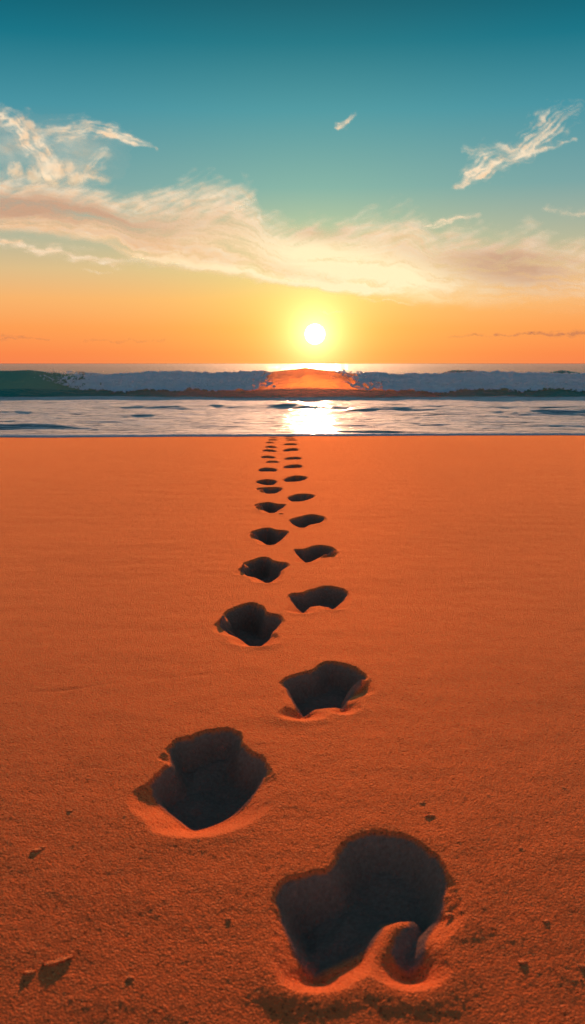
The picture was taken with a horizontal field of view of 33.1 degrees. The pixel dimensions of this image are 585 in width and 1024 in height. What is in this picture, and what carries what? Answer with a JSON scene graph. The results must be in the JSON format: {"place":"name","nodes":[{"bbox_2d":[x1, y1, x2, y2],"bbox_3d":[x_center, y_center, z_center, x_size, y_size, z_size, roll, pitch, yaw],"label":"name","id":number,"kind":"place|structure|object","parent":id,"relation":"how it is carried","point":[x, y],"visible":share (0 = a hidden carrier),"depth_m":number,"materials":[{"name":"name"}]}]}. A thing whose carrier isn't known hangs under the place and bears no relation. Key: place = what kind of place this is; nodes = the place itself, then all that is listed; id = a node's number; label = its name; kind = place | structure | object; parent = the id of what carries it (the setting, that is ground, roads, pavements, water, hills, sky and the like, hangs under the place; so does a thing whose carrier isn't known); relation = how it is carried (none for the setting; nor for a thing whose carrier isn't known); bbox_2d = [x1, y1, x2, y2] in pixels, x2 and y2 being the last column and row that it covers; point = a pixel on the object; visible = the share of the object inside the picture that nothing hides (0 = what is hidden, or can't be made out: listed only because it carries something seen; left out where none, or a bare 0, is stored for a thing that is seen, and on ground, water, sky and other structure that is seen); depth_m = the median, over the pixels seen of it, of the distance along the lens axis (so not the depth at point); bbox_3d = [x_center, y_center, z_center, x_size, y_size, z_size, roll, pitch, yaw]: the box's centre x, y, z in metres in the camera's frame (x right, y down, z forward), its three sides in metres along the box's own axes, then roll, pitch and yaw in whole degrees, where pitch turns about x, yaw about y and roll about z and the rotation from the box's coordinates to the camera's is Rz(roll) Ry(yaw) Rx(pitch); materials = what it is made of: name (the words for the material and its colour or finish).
{"place":"outdoors","nodes":[
{"label":"outdoors","id":0,"kind":"place"},
{"bbox_2d":[0,239,136,264],"bbox_3d":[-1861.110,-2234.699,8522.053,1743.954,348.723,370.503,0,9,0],"label":"cloud","id":1,"kind":"structure","parent":0,"point":[33,249],"depth_m":8512.71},
{"bbox_2d":[0,112,141,186],"bbox_3d":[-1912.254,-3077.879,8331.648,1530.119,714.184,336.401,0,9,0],"label":"cloud","id":2,"kind":"structure","parent":0,"point":[51,168],"depth_m":8343.76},
{"bbox_2d":[0,435,584,1023],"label":"beach","id":3,"kind":"structure","parent":0,"point":[456,627],"depth_m":2.20,"materials":[{"name":"orange sand"}]},
{"bbox_2d":[24,970,36,973],"bbox_3d":[-0.349,0.613,1.312,0.018,0.004,0.010,-4,9,-23],"label":"sand clump","id":4,"kind":"object","parent":3,"relation":"on","point":[30,971],"visible":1,"depth_m":1.31,"materials":[{"name":"orange sand"}]},
{"bbox_2d":[42,955,72,964],"bbox_3d":[-0.319,0.608,1.335,0.042,0.006,0.018,-6,10,-35],"label":"sand clump","id":5,"kind":"object","parent":3,"relation":"on","point":[62,958],"visible":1,"depth_m":1.33,"materials":[{"name":"orange sand"}]},
{"bbox_2d":[127,725,278,837],"bbox_3d":[-0.161,0.532,1.863,0.272,0.090,0.467,0,9,0],"label":"footprint","id":6,"kind":"object","parent":3,"relation":"on","point":[210,782],"visible":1,"depth_m":1.91},
{"bbox_2d":[210,602,286,645],"bbox_3d":[-0.126,0.362,2.890,0.218,0.110,0.510,0,9,0],"label":"footprint","id":7,"kind":"object","parent":3,"relation":"on","point":[250,624],"visible":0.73,"depth_m":3.01},
{"bbox_2d":[234,556,290,582],"bbox_3d":[-0.108,0.244,3.643,0.192,0.098,0.472,1,9,7],"label":"footprint","id":8,"kind":"object","parent":3,"relation":"on","point":[264,569],"visible":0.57,"depth_m":3.77},
{"bbox_2d":[255,479,277,484],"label":"footprint","id":9,"kind":"object","parent":3,"relation":"on","point":[267,482],"visible":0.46,"depth_m":6.41},
{"bbox_2d":[256,468,278,471],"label":"footprint","id":10,"kind":"object","parent":3,"relation":"on","point":[267,469],"visible":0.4,"depth_m":7.13},
{"bbox_2d":[260,456,276,457],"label":"footprint","id":11,"kind":"object","parent":3,"relation":"on","point":[268,457],"visible":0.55,"depth_m":8.04},
{"bbox_2d":[248,527,289,544],"bbox_3d":[-0.104,0.136,4.342,0.185,0.093,0.444,0,9,0],"label":"footprint","id":12,"kind":"object","parent":3,"relation":"on","point":[267,536],"visible":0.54,"depth_m":4.48},
{"bbox_2d":[255,487,282,493],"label":"footprint","id":13,"kind":"object","parent":3,"relation":"on","point":[269,490],"visible":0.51,"depth_m":6.02},
{"bbox_2d":[261,449,277,451],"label":"footprint","id":14,"kind":"object","parent":3,"relation":"on","point":[267,450],"visible":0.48,"depth_m":8.65},
{"bbox_2d":[254,502,286,512],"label":"footprint","id":15,"kind":"object","parent":3,"relation":"on","point":[268,507],"visible":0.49,"depth_m":5.32},
{"bbox_2d":[265,460,279,462],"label":"footprint","id":16,"kind":"object","parent":3,"relation":"on","point":[273,461],"visible":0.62,"depth_m":7.63},
{"bbox_2d":[282,448,299,450],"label":"footprint","id":17,"kind":"object","parent":3,"relation":"on","point":[293,449],"visible":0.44,"depth_m":8.78},
{"bbox_2d":[281,464,303,467],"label":"footprint","id":18,"kind":"object","parent":3,"relation":"on","point":[294,466],"visible":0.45,"depth_m":7.35},
{"bbox_2d":[283,457,302,459],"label":"footprint","id":19,"kind":"object","parent":3,"relation":"on","point":[289,458],"visible":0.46,"depth_m":7.93},
{"bbox_2d":[281,475,308,481],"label":"footprint","id":20,"kind":"object","parent":3,"relation":"on","point":[295,478],"visible":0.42,"depth_m":6.60},
{"bbox_2d":[285,494,315,501],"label":"footprint","id":21,"kind":"object","parent":3,"relation":"on","point":[298,497],"visible":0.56,"depth_m":5.70},
{"bbox_2d":[288,514,327,527],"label":"footprint","id":22,"kind":"object","parent":3,"relation":"on","point":[306,521],"visible":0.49,"depth_m":4.88},
{"bbox_2d":[292,545,340,562],"bbox_3d":[0.097,0.193,3.941,0.193,0.079,0.385,0,9,0],"label":"footprint","id":23,"kind":"object","parent":3,"relation":"on","point":[314,553],"visible":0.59,"depth_m":4.04},
{"bbox_2d":[285,585,351,613],"bbox_3d":[0.087,0.311,3.180,0.218,0.069,0.394,0,9,0],"label":"footprint","id":24,"kind":"object","parent":3,"relation":"on","point":[329,597],"visible":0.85,"depth_m":3.28},
{"bbox_2d":[276,660,377,720],"bbox_3d":[0.081,0.439,2.315,0.235,0.073,0.415,0,9,0],"label":"footprint","id":25,"kind":"object","parent":3,"relation":"on","point":[323,689],"visible":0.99,"depth_m":2.39},
{"bbox_2d":[268,827,466,993],"bbox_3d":[0.111,0.603,1.470,0.294,0.079,0.411,0,9,0],"label":"footprint","id":26,"kind":"object","parent":3,"relation":"on","point":[348,906],"visible":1,"depth_m":1.49},
{"bbox_2d":[0,177,584,297],"bbox_3d":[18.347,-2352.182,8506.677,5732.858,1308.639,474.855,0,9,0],"label":"cloud","id":27,"kind":"structure","parent":0,"point":[385,259],"depth_m":8671.29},
{"bbox_2d":[0,363,584,434],"bbox_3d":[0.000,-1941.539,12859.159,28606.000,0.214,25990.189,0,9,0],"label":"sea","id":28,"kind":"structure","parent":0,"point":[107,415],"depth_m":15.89,"materials":[{"name":"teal liquid"}]},
{"bbox_2d":[0,367,584,397],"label":"breaking wave","id":29,"kind":"object","parent":28,"relation":"on","point":[304,382],"visible":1,"depth_m":23.81,"materials":[{"name":"teal liquid"}]},
{"bbox_2d":[0,433,584,436],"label":"shore foam","id":30,"kind":"object","parent":28,"relation":"on","point":[110,435],"visible":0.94,"depth_m":10.57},
{"bbox_2d":[443,370,474,372],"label":"swell","id":31,"kind":"structure","parent":28,"relation":"on","point":[460,371],"depth_m":35.34,"materials":[{"name":"grey liquid"}]},
{"bbox_2d":[550,370,579,373],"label":"swell","id":32,"kind":"structure","parent":28,"relation":"on","point":[563,371],"depth_m":43.23,"materials":[{"name":"grey liquid"}]},
{"bbox_2d":[0,0,584,362],"label":"sky","id":33,"kind":"structure","parent":0,"point":[252,97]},
{"bbox_2d":[305,324,324,343],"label":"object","id":34,"kind":"object","parent":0,"point":[314,333],"visible":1,"depth_m":11720.36,"materials":[{"name":"white"}]},
{"bbox_2d":[336,119,349,128],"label":"cloud","id":35,"kind":"structure","parent":0,"point":[346,122],"depth_m":8581.10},
{"bbox_2d":[422,216,463,227],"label":"cloud","id":36,"kind":"structure","parent":0,"point":[450,220],"depth_m":8539.03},
{"bbox_2d":[455,115,562,188],"bbox_3d":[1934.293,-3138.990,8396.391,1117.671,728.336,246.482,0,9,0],"label":"cloud","id":37,"kind":"structure","parent":0,"point":[524,151],"depth_m":8437.08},
{"bbox_2d":[495,332,583,335],"bbox_3d":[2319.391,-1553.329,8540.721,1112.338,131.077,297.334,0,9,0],"label":"cloud","id":38,"kind":"structure","parent":0,"point":[572,334],"depth_m":8555.28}
]}

